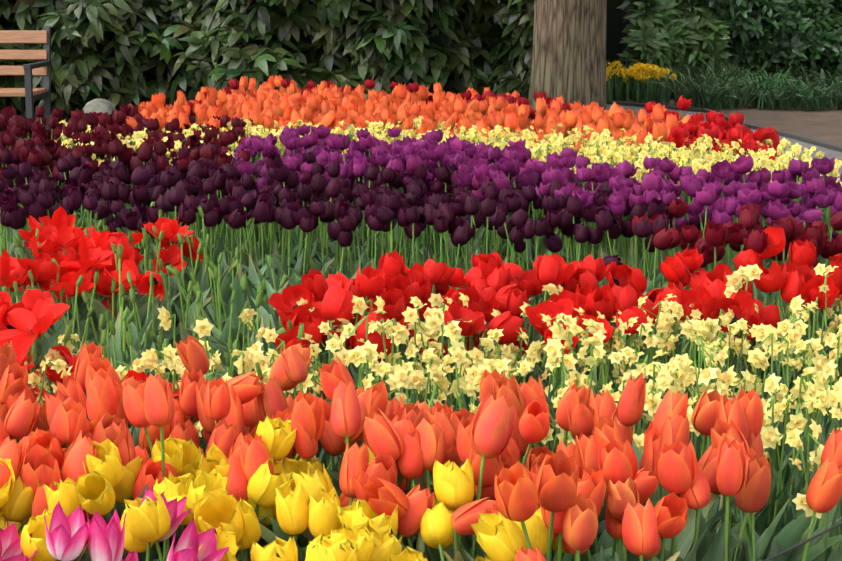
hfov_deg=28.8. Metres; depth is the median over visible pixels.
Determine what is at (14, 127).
maroon tulips
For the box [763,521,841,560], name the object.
wire barrier
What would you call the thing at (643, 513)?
orange tulips
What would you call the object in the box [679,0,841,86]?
laurel shrubs
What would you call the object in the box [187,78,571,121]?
dark red tulips
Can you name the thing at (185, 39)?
rhododendron hedge
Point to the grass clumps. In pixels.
(726, 88)
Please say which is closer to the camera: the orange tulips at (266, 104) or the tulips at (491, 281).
the tulips at (491, 281)
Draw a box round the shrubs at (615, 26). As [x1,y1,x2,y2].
[606,0,841,84]
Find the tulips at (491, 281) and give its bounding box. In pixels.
[262,198,841,468]
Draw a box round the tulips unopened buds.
[0,236,838,396]
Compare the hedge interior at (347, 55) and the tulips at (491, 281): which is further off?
the hedge interior at (347, 55)
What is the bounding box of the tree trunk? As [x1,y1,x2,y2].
[529,0,606,122]
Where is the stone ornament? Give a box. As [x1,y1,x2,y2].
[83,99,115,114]
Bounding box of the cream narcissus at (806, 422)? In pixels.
[4,263,841,560]
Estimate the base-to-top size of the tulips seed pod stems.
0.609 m
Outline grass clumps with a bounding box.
[606,59,841,111]
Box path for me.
[606,104,841,208]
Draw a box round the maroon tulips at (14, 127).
[0,104,254,235]
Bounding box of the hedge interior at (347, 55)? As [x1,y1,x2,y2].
[0,0,515,116]
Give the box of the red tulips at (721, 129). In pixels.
[642,95,779,168]
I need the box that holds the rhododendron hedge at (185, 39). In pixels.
[0,0,731,136]
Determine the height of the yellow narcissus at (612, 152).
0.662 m
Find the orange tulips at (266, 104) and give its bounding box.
[126,75,691,182]
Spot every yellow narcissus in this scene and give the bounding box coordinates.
[56,116,841,251]
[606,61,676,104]
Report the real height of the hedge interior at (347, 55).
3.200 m
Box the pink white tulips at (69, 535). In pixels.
[0,485,229,560]
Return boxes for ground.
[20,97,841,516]
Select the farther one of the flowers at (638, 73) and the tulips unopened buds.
the flowers at (638, 73)
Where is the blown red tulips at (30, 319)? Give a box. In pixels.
[0,206,216,441]
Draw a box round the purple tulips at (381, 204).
[0,123,841,303]
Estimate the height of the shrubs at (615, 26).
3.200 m
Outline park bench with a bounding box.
[0,26,51,138]
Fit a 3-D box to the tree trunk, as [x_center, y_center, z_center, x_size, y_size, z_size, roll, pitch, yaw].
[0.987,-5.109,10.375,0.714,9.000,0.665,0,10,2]
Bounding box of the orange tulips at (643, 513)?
[0,334,841,560]
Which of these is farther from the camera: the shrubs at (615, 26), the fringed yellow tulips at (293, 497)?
the shrubs at (615, 26)
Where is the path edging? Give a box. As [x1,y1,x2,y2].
[606,101,841,151]
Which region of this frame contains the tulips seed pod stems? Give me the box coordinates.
[0,201,308,452]
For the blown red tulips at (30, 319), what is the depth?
4.95 m
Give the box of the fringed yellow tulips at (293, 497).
[0,415,620,560]

